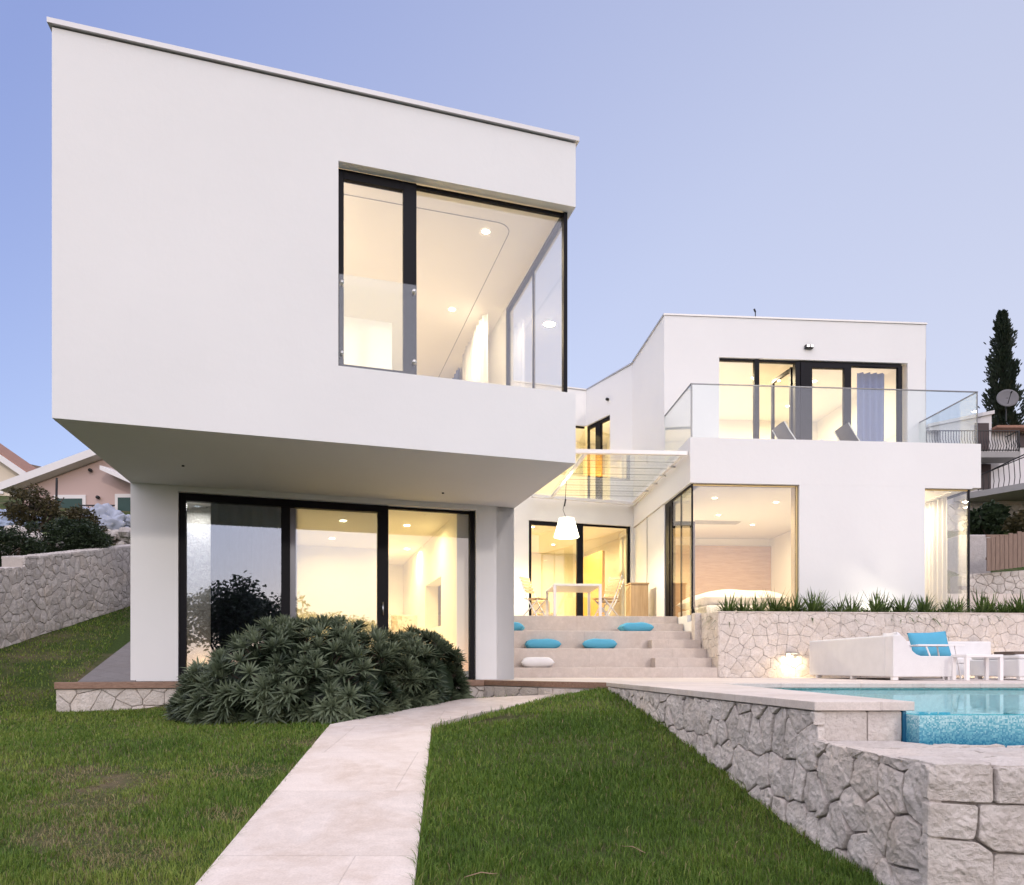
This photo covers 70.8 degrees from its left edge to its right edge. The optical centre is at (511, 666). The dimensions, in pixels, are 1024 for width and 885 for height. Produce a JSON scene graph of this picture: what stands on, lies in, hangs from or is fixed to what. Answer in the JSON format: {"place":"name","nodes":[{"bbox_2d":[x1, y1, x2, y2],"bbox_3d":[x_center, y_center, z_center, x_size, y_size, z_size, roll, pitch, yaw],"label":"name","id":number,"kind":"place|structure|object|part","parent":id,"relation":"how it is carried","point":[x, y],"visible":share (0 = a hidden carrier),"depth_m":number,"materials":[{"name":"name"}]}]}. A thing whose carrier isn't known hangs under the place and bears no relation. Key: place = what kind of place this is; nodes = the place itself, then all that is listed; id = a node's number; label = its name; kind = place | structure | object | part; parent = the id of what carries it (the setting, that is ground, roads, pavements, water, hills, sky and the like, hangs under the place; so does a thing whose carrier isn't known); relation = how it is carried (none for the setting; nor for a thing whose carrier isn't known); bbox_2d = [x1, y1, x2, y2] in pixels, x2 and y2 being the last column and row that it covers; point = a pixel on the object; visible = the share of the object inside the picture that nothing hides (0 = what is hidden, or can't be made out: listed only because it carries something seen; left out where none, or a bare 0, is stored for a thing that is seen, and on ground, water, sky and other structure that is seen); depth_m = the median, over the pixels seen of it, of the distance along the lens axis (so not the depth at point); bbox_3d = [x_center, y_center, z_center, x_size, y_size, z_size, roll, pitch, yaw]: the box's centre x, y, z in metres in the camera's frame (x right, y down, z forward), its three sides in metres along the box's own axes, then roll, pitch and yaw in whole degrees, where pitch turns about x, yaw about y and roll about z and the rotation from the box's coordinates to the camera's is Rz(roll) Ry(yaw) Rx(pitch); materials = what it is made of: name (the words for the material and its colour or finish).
{"place":"outdoors","nodes":[
{"label":"outdoors","id":0,"kind":"place"},
{"bbox_2d":[78,642,156,681],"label":"side path","id":1,"kind":"structure","parent":0,"point":[115,667],"depth_m":9.98,"materials":[{"name":"grey concrete"}]},
{"bbox_2d":[344,316,391,369],"bbox_3d":[-2.683,-4.001,10.456,1.800,1.978,0.625,0,0,-17],"label":"table","id":2,"kind":"object","parent":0,"point":[367,343],"visible":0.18,"depth_m":10.32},
{"bbox_3d":[-2.180,-3.990,10.291,0.850,1.840,0.023,0,0,-17],"label":"door","id":3,"kind":"part","parent":2,"relation":"part of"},
{"bbox_2d":[195,694,554,884],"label":"garden path","id":4,"kind":"structure","parent":0,"point":[340,806],"depth_m":4.16,"materials":[{"name":"beige concrete"}]},
{"bbox_2d":[0,496,1023,884],"bbox_3d":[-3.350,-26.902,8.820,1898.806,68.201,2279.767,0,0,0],"label":"ground","id":5,"kind":"structure","parent":0,"point":[122,640],"depth_m":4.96,"materials":[{"name":"green plant"}]},
{"bbox_2d":[0,443,36,495],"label":"cream house","id":6,"kind":"structure","parent":5,"relation":"on","point":[12,464],"depth_m":37.00,"materials":[{"name":"paint"}]},
{"bbox_2d":[0,523,40,566],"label":"dark bush","id":7,"kind":"object","parent":5,"relation":"on","point":[23,544],"visible":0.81,"depth_m":12.47,"materials":[{"name":"green plant"}]},
{"bbox_2d":[0,509,47,531],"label":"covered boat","id":8,"kind":"object","parent":5,"relation":"on","point":[4,522],"visible":0.11,"depth_m":16.58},
{"bbox_2d":[1,525,62,555],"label":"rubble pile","id":9,"kind":"object","parent":5,"relation":"on","point":[22,529],"visible":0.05,"depth_m":14.26,"materials":[{"name":"stone"}]},
{"bbox_2d":[0,483,72,533],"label":"autumn shrub","id":10,"kind":"object","parent":5,"relation":"on","point":[47,506],"visible":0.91,"depth_m":15.81,"materials":[{"name":"green plant"}]},
{"bbox_2d":[55,478,57,519],"bbox_3d":[-11.390,-4.200,18.000,0.080,1.051,0.052,0,0,0],"label":"utility post","id":11,"kind":"object","parent":5,"relation":"on","point":[56,487],"visible":0.6,"depth_m":17.97,"materials":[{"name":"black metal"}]},
{"bbox_2d":[0,544,129,647],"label":"boundary wall","id":12,"kind":"structure","parent":5,"relation":"on","point":[42,593],"depth_m":12.38,"materials":[{"name":"stone"}]},
{"bbox_2d":[0,449,129,510],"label":"pink house","id":13,"kind":"structure","parent":5,"relation":"on","point":[88,478],"depth_m":30.00,"materials":[{"name":"paint"}]},
{"bbox_2d":[54,495,85,507],"bbox_3d":[-18.396,-6.392,29.949,1.322,1.535,0.097,0,0,0],"label":"window","id":14,"kind":"structure","parent":13,"relation":"in","point":[69,500],"depth_m":29.90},
{"bbox_2d":[115,494,129,510],"bbox_3d":[-15.812,-6.413,29.949,1.405,1.577,0.097,0,0,0],"label":"window","id":15,"kind":"structure","parent":13,"relation":"in","point":[122,501],"depth_m":29.90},
{"bbox_2d":[24,516,113,553],"bbox_3d":[-8.574,-2.315,13.973,1.496,1.209,1.452,0,0,-36],"label":"dark bush","id":16,"kind":"object","parent":5,"relation":"on","point":[71,535],"visible":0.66,"depth_m":13.70,"materials":[{"name":"green plant"}]},
{"bbox_2d":[62,503,108,543],"bbox_3d":[-9.880,-3.255,16.494,1.174,1.044,0.884,0,0,0],"label":"autumn shrub","id":17,"kind":"object","parent":5,"relation":"on","point":[77,513],"visible":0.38,"depth_m":16.37,"materials":[{"name":"green plant"}]},
{"bbox_2d":[83,503,129,529],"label":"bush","id":18,"kind":"object","parent":5,"relation":"on","point":[111,517],"visible":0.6,"depth_m":18.71,"materials":[{"name":"grey plant"}]},
{"bbox_2d":[105,527,129,544],"bbox_3d":[-9.508,-3.095,17.521,1.347,0.591,0.966,0,0,0],"label":"rubble pile","id":19,"kind":"object","parent":5,"relation":"on","point":[121,536],"visible":0.37,"depth_m":17.20,"materials":[{"name":"stone"}]},
{"bbox_2d":[124,514,129,526],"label":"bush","id":20,"kind":"object","parent":5,"relation":"on","point":[127,520],"visible":0.12,"depth_m":19.04,"materials":[{"name":"grey plant"}]},
{"bbox_2d":[161,613,439,725],"bbox_3d":[-2.384,0.093,8.278,3.141,1.470,2.420,0,0,0],"label":"rosette shrub","id":21,"kind":"object","parent":5,"relation":"on","point":[287,669],"visible":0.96,"depth_m":7.53,"materials":[{"name":"green plant"}]},
{"bbox_2d":[54,680,607,711],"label":"plinth wall","id":22,"kind":"structure","parent":5,"relation":"on","point":[89,696],"depth_m":9.22,"materials":[{"name":"stone"}]},
{"bbox_2d":[374,624,474,707],"bbox_3d":[-1.251,0.081,9.011,1.397,1.269,1.579,0,0,29],"label":"rosette shrub","id":23,"kind":"object","parent":5,"relation":"on","point":[438,658],"visible":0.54,"depth_m":8.70,"materials":[{"name":"green plant"}]},
{"bbox_2d":[464,872,496,877],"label":"twig","id":24,"kind":"object","parent":5,"relation":"on","point":[481,872],"visible":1,"depth_m":3.25,"materials":[{"name":"brown wood"}]},
{"bbox_2d":[47,17,980,680],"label":"modern house","id":25,"kind":"structure","parent":5,"relation":"on","point":[235,241],"depth_m":9.61,"materials":[{"name":"white paint"}]},
{"bbox_2d":[179,492,474,678],"bbox_3d":[-2.563,-1.095,10.435,4.144,2.569,0.134,0,0,-17],"label":"sliding door","id":26,"kind":"structure","parent":25,"relation":"in","point":[288,507],"depth_m":10.29,"materials":[{"name":"metal"}]},
{"bbox_2d":[338,168,566,391],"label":"window","id":27,"kind":"structure","parent":25,"relation":"in","point":[409,190],"depth_m":8.24,"materials":[{"name":"metal"}]},
{"bbox_2d":[529,520,629,615],"bbox_3d":[1.752,-2.385,18.653,2.830,2.650,0.080,0,0,-17],"label":"courtyard door","id":28,"kind":"structure","parent":25,"relation":"in","point":[579,541],"depth_m":18.62,"materials":[{"name":"metal"}]},
{"bbox_2d":[576,416,609,498],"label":"upper corner window","id":29,"kind":"structure","parent":25,"relation":"in","point":[598,425],"depth_m":20.20,"materials":[{"name":"metal"}]},
{"bbox_2d":[583,551,604,615],"bbox_3d":[2.276,-2.165,21.116,0.080,2.190,2.000,0,0,-17],"label":"amber door","id":30,"kind":"structure","parent":25,"relation":"in","point":[594,564],"depth_m":20.67,"materials":[{"name":"yellow glass"}]},
{"bbox_2d":[531,449,687,504],"bbox_3d":[1.272,-4.279,16.477,4.240,0.094,4.548,0,0,-4],"label":"glass pergola","id":31,"kind":"object","parent":25,"relation":"attached to","point":[680,454],"visible":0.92,"depth_m":15.53,"materials":[{"name":"glass"},{"name":"white painted metal"}]},
{"bbox_2d":[554,479,578,538],"bbox_3d":[1.235,-3.605,16.300,0.570,1.330,0.570,0,0,0],"label":"pendant lamp","id":32,"kind":"object","parent":31,"relation":"hanging from","point":[566,528],"visible":1,"depth_m":16.13,"materials":[{"name":"white metal"}]},
{"bbox_2d":[665,484,797,616],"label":"corner window","id":33,"kind":"structure","parent":25,"relation":"in","point":[670,523],"depth_m":15.13,"materials":[{"name":"metal"}]},
{"bbox_2d":[675,589,789,616],"bbox_3d":[5.292,-1.448,17.532,2.000,0.757,2.300,0,0,-4],"label":"bed","id":34,"kind":"object","parent":25,"relation":"on","point":[707,602],"visible":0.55,"depth_m":16.52,"materials":[{"name":"white fabric"}]},
{"bbox_2d":[772,421,822,439],"bbox_3d":[6.111,-4.810,15.436,0.854,0.763,0.602,0,0,-4],"label":"lounge chair","id":35,"kind":"object","parent":25,"relation":"on","point":[781,430],"visible":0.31,"depth_m":15.36,"materials":[{"name":"grey fabric"}]},
{"bbox_2d":[719,358,901,441],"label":"balcony door","id":36,"kind":"structure","parent":25,"relation":"in","point":[800,399],"depth_m":16.49,"materials":[{"name":"metal"}]},
{"bbox_2d":[834,423,886,441],"bbox_3d":[7.507,-4.810,15.537,0.854,0.763,0.602,0,0,-4],"label":"lounge chair","id":37,"kind":"object","parent":25,"relation":"on","point":[845,432],"visible":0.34,"depth_m":15.47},
{"bbox_2d":[925,489,969,609],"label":"corner window","id":38,"kind":"structure","parent":25,"relation":"in","point":[963,491],"depth_m":14.78,"materials":[{"name":"metal"}]},
{"bbox_2d":[608,687,1023,884],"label":"stone retaining wall","id":39,"kind":"structure","parent":5,"relation":"on","point":[870,790],"depth_m":3.47,"materials":[{"name":"stone"}]},
{"bbox_2d":[606,682,1023,710],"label":"pool coping","id":40,"kind":"object","parent":39,"relation":"on","point":[762,693],"visible":1,"depth_m":5.47,"materials":[{"name":"stone"}]},
{"bbox_2d":[947,535,989,574],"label":"concrete block","id":41,"kind":"structure","parent":5,"relation":"on","point":[957,554],"depth_m":25.00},
{"bbox_2d":[926,410,1023,530],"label":"white house","id":42,"kind":"structure","parent":5,"relation":"on","point":[1002,464],"depth_m":34.88,"materials":[{"name":"paint"}]},
{"bbox_2d":[974,423,988,449],"bbox_3d":[22.743,-11.142,34.865,0.677,1.331,0.050,0,0,0],"label":"door","id":43,"kind":"structure","parent":42,"relation":"in","point":[981,426],"depth_m":34.84,"materials":[{"name":"brown wood"}]},
{"bbox_2d":[979,464,990,488],"bbox_3d":[22.963,-9.297,35.165,0.830,1.220,0.050,0,0,0],"label":"door","id":44,"kind":"structure","parent":42,"relation":"in","point":[984,467],"depth_m":35.14,"materials":[{"name":"brown wood"}]},
{"bbox_2d":[996,389,1018,420],"bbox_3d":[23.023,-12.204,33.402,0.704,1.458,0.707,0,0,-27],"label":"satellite dish","id":45,"kind":"object","parent":42,"relation":"on","point":[1006,398],"visible":1,"depth_m":33.47,"materials":[{"name":"grey metal"}]},
{"bbox_2d":[1020,433,1023,446],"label":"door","id":46,"kind":"structure","parent":42,"relation":"in","point":[1021,434],"depth_m":35.14,"materials":[{"name":"brown"}]},
{"bbox_2d":[947,594,1023,612],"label":"hillside steps","id":47,"kind":"structure","parent":5,"relation":"on","point":[1000,598],"depth_m":19.30,"materials":[{"name":"stone"}]},
{"bbox_2d":[961,499,1011,537],"bbox_3d":[19.186,-5.837,28.992,1.835,1.826,1.596,0,0,0],"label":"hillside shrub","id":48,"kind":"object","parent":5,"relation":"on","point":[988,518],"visible":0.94,"depth_m":28.66,"materials":[{"name":"green plant"}]},
{"bbox_2d":[950,570,1023,593],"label":"terrace wall","id":49,"kind":"structure","parent":5,"relation":"on","point":[999,582],"depth_m":22.43,"materials":[{"name":"stone"}]},
{"bbox_2d":[986,531,1023,570],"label":"wooden fence","id":50,"kind":"object","parent":49,"relation":"on","point":[1003,552],"visible":1,"depth_m":22.20,"materials":[{"name":"brown wood"}]},
{"bbox_2d":[978,309,1023,426],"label":"cypress tree","id":51,"kind":"object","parent":5,"relation":"on","point":[1003,367],"visible":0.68,"depth_m":39.70,"materials":[{"name":"green plant"}]},
{"bbox_2d":[1000,509,1023,533],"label":"hillside shrub","id":52,"kind":"object","parent":5,"relation":"on","point":[1014,524],"visible":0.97,"depth_m":26.89,"materials":[{"name":"green plant"}]},
{"bbox_2d":[0,0,1023,466],"label":"sky","id":53,"kind":"structure","parent":0,"point":[816,159],"materials":[{"name":"blue"}]},
{"bbox_2d":[531,600,556,615],"bbox_3d":[0.875,-1.466,19.811,0.550,0.788,0.700,0,0,-17],"label":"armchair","id":54,"kind":"object","parent":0,"point":[535,606],"visible":0.27,"depth_m":19.98,"materials":[{"name":"beige fabric"}]},
{"bbox_2d":[480,677,1023,692],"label":"patio paving","id":55,"kind":"structure","parent":0,"point":[836,680],"depth_m":10.24,"materials":[{"name":"stone"}]},
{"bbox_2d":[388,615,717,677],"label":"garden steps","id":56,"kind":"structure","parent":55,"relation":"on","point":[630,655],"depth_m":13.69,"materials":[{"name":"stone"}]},
{"bbox_2d":[514,622,524,630],"bbox_3d":[-0.081,-0.801,14.600,0.660,0.224,0.500,0,0,6],"label":"cushion","id":57,"kind":"object","parent":56,"relation":"on","point":[518,626],"visible":0.24,"depth_m":14.36,"materials":[{"name":"teal fabric"}]},
{"bbox_2d":[519,576,547,615],"bbox_3d":[0.482,-1.560,16.211,0.542,0.991,0.428,0,0,32],"label":"folding chair","id":58,"kind":"object","parent":56,"relation":"on","point":[528,585],"visible":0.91,"depth_m":16.19,"materials":[{"name":"beige wood"}]},
{"bbox_2d":[521,657,554,667],"bbox_3d":[0.466,-0.079,13.420,0.620,0.216,0.500,0,0,-3],"label":"cushion","id":59,"kind":"object","parent":56,"relation":"on","point":[537,662],"visible":0.88,"depth_m":13.20,"materials":[{"name":"white fabric"}]},
{"bbox_2d":[525,639,560,647],"bbox_3d":[0.585,-0.441,14.050,0.700,0.219,0.500,0,0,-7],"label":"cushion","id":60,"kind":"object","parent":56,"relation":"on","point":[542,643],"visible":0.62,"depth_m":13.84,"materials":[{"name":"teal fabric"}]},
{"bbox_2d":[546,583,601,615],"bbox_3d":[1.380,-1.444,16.400,1.060,0.743,1.440,0,0,-4],"label":"dining table","id":61,"kind":"object","parent":56,"relation":"on","point":[554,588],"visible":0.91,"depth_m":16.03,"materials":[{"name":"white wood"}]},
{"bbox_2d":[582,638,616,647],"bbox_3d":[1.708,-0.442,14.050,0.680,0.221,0.500,0,0,6],"label":"cushion","id":62,"kind":"object","parent":56,"relation":"on","point":[600,643],"visible":0.79,"depth_m":13.83,"materials":[{"name":"teal fabric"}]},
{"bbox_2d":[592,575,621,615],"bbox_3d":[2.138,-1.560,16.161,0.542,0.991,0.428,0,0,-32],"label":"folding chair","id":63,"kind":"object","parent":56,"relation":"on","point":[610,588],"visible":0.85,"depth_m":16.18,"materials":[{"name":"beige wood"}]},
{"bbox_2d":[598,579,624,615],"bbox_3d":[2.299,-1.559,16.909,0.542,0.991,0.428,0,0,-25],"label":"folding chair","id":64,"kind":"object","parent":56,"relation":"on","point":[620,585],"visible":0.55,"depth_m":16.84,"materials":[{"name":"beige wood"}]},
{"bbox_2d":[617,622,653,630],"bbox_3d":[2.525,-0.801,14.720,0.660,0.221,0.500,0,0,-5],"label":"cushion","id":65,"kind":"object","parent":56,"relation":"on","point":[640,626],"visible":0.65,"depth_m":14.50,"materials":[{"name":"teal fabric"}]},
{"bbox_2d":[625,582,648,615],"bbox_3d":[2.959,-1.521,17.063,0.460,0.898,0.540,0,0,-4],"label":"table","id":66,"kind":"object","parent":56,"relation":"on","point":[636,599],"visible":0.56,"depth_m":16.81,"materials":[{"name":"brown wood"}]},
{"bbox_3d":[2.978,-1.515,16.811,0.380,0.810,0.004,0,0,-4],"label":"door","id":67,"kind":"part","parent":66,"relation":"part of","materials":[{"name":"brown wood"}]},
{"bbox_2d":[648,624,711,667],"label":"steps","id":68,"kind":"structure","parent":56,"relation":"on","point":[679,662],"depth_m":13.96,"materials":[{"name":"stone"}]},
{"bbox_2d":[691,611,1023,677],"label":"planter wall","id":69,"kind":"structure","parent":55,"relation":"on","point":[749,644],"depth_m":13.24,"materials":[{"name":"stone"}]},
{"bbox_2d":[700,592,744,626],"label":"planter tuft","id":70,"kind":"object","parent":69,"relation":"on","point":[730,607],"visible":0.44,"depth_m":13.51,"materials":[{"name":"green plant"}]},
{"bbox_2d":[733,597,756,610],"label":"planter tuft","id":71,"kind":"object","parent":69,"relation":"on","point":[742,607],"visible":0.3,"depth_m":13.56,"materials":[{"name":"green plant"}]},
{"bbox_2d":[743,593,771,623],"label":"planter tuft","id":72,"kind":"object","parent":69,"relation":"on","point":[761,607],"visible":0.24,"depth_m":13.54,"materials":[{"name":"green plant"}]},
{"bbox_2d":[756,589,791,611],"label":"planter tuft","id":73,"kind":"object","parent":69,"relation":"on","point":[778,606],"visible":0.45,"depth_m":13.67,"materials":[{"name":"green plant"}]},
{"bbox_2d":[771,596,795,611],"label":"planter tuft","id":74,"kind":"object","parent":69,"relation":"on","point":[787,606],"visible":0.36,"depth_m":13.57,"materials":[{"name":"green plant"}]},
{"bbox_2d":[786,652,799,657],"bbox_3d":[5.119,-0.217,13.121,0.180,0.095,0.150,0,0,-4],"label":"wall lamp","id":75,"kind":"object","parent":69,"relation":"attached to","point":[791,654],"visible":1,"depth_m":13.05,"materials":[{"name":"silver metal"}]},
{"bbox_2d":[784,587,813,611],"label":"planter tuft","id":76,"kind":"object","parent":69,"relation":"on","point":[796,605],"visible":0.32,"depth_m":13.66,"materials":[{"name":"green plant"}]},
{"bbox_2d":[792,586,834,620],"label":"planter tuft","id":77,"kind":"object","parent":69,"relation":"on","point":[813,604],"visible":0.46,"depth_m":13.49,"materials":[{"name":"green plant"}]},
{"bbox_2d":[805,591,836,609],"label":"planter tuft","id":78,"kind":"object","parent":69,"relation":"on","point":[821,601],"visible":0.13,"depth_m":13.84,"materials":[{"name":"green plant"}]},
{"bbox_2d":[823,590,857,621],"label":"planter tuft","id":79,"kind":"object","parent":69,"relation":"on","point":[840,608],"visible":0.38,"depth_m":13.55,"materials":[{"name":"green plant"}]},
{"bbox_2d":[844,592,869,611],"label":"planter tuft","id":80,"kind":"object","parent":69,"relation":"on","point":[859,603],"visible":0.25,"depth_m":13.85,"materials":[{"name":"green plant"}]},
{"bbox_2d":[726,605,1023,612],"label":"groundcover","id":81,"kind":"object","parent":69,"relation":"in","point":[859,610],"visible":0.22,"depth_m":13.69,"materials":[{"name":"green plant"}]},
{"bbox_2d":[855,587,902,621],"bbox_3d":[6.888,-1.128,13.678,1.055,0.770,1.063,0,0,14],"label":"planter tuft","id":82,"kind":"object","parent":69,"relation":"on","point":[876,607],"visible":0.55,"depth_m":13.51,"materials":[{"name":"green plant"}]},
{"bbox_2d":[866,592,897,611],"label":"planter tuft","id":83,"kind":"object","parent":69,"relation":"on","point":[887,607],"visible":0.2,"depth_m":13.88,"materials":[{"name":"green plant"}]},
{"bbox_2d":[884,592,932,623],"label":"planter tuft","id":84,"kind":"object","parent":69,"relation":"on","point":[902,608],"visible":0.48,"depth_m":13.60,"materials":[{"name":"green plant"}]},
{"bbox_2d":[909,591,952,626],"bbox_3d":[7.867,-1.114,13.750,1.009,0.816,1.222,0,0,33],"label":"planter tuft","id":85,"kind":"object","parent":69,"relation":"on","point":[925,605],"visible":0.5,"depth_m":13.64,"materials":[{"name":"green plant"}]},
{"bbox_2d":[933,594,966,612],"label":"planter tuft","id":86,"kind":"object","parent":69,"relation":"on","point":[948,605],"visible":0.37,"depth_m":13.73,"materials":[{"name":"green plant"}]},
{"bbox_2d":[932,597,987,612],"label":"planter tuft","id":87,"kind":"object","parent":69,"relation":"on","point":[955,605],"visible":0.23,"depth_m":13.94,"materials":[{"name":"green plant"}]},
{"bbox_2d":[953,588,1013,623],"bbox_3d":[9.070,-1.144,13.835,1.287,0.839,1.298,0,0,0],"label":"planter tuft","id":88,"kind":"object","parent":69,"relation":"on","point":[984,606],"visible":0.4,"depth_m":13.77,"materials":[{"name":"green plant"}]},
{"bbox_2d":[969,590,1021,612],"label":"planter tuft","id":89,"kind":"object","parent":69,"relation":"on","point":[991,605],"visible":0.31,"depth_m":13.95,"materials":[{"name":"green plant"}]},
{"bbox_2d":[987,599,1016,612],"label":"planter tuft","id":90,"kind":"object","parent":69,"relation":"on","point":[1003,606],"visible":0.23,"depth_m":13.88,"materials":[{"name":"green plant"}]},
{"bbox_2d":[1003,596,1023,612],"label":"planter tuft","id":91,"kind":"object","parent":69,"relation":"on","point":[1017,607],"visible":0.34,"depth_m":13.95,"materials":[{"name":"green plant"}]},
{"bbox_2d":[1010,589,1023,612],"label":"planter tuft","id":92,"kind":"object","parent":69,"relation":"on","point":[1016,603],"visible":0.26,"depth_m":14.01,"materials":[{"name":"green plant"}]},
{"bbox_2d":[774,688,1023,747],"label":"swimming pool","id":93,"kind":"structure","parent":55,"relation":"in","point":[955,723],"depth_m":3.76,"materials":[{"name":"teal tile"}]},
{"bbox_2d":[785,689,1023,704],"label":"pool water","id":94,"kind":"structure","parent":93,"relation":"in","point":[992,696],"depth_m":6.49,"materials":[{"name":"blue liquid"}]},
{"bbox_2d":[809,632,1009,679],"bbox_3d":[6.917,-0.169,11.544,3.220,0.710,2.460,0,0,-4],"label":"lounge sofa","id":95,"kind":"object","parent":55,"relation":"on","point":[893,656],"visible":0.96,"depth_m":10.90,"materials":[{"name":"white fabric"}]},
{"bbox_2d":[907,631,950,655],"bbox_3d":[6.590,-0.340,11.360,0.641,0.462,0.252,0,0,0],"label":"throw cushion","id":96,"kind":"object","parent":95,"relation":"on","point":[929,638],"visible":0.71,"depth_m":11.30,"materials":[{"name":"teal fabric"}]},
{"bbox_2d":[909,644,964,679],"bbox_3d":[6.272,-0.072,10.760,0.720,0.521,0.450,0,0,-4],"label":"tray table","id":97,"kind":"object","parent":55,"relation":"on","point":[932,645],"visible":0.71,"depth_m":10.57,"materials":[{"name":"white metal"}]},
{"bbox_2d":[951,654,1002,679],"bbox_3d":[6.547,0.005,10.144,0.540,0.361,0.320,0,0,-4],"label":"table","id":98,"kind":"object","parent":55,"relation":"on","point":[967,657],"visible":1,"depth_m":10.01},
{"bbox_2d":[970,654,1023,679],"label":"ottoman","id":99,"kind":"object","parent":55,"relation":"on","point":[1013,665],"visible":0.9,"depth_m":10.53,"materials":[{"name":"white fabric"}]},
{"bbox_2d":[994,651,1023,654],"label":"tray","id":100,"kind":"object","parent":99,"relation":"on","point":[1012,652],"visible":0.94,"depth_m":10.45,"materials":[{"name":"brown"}]}
]}

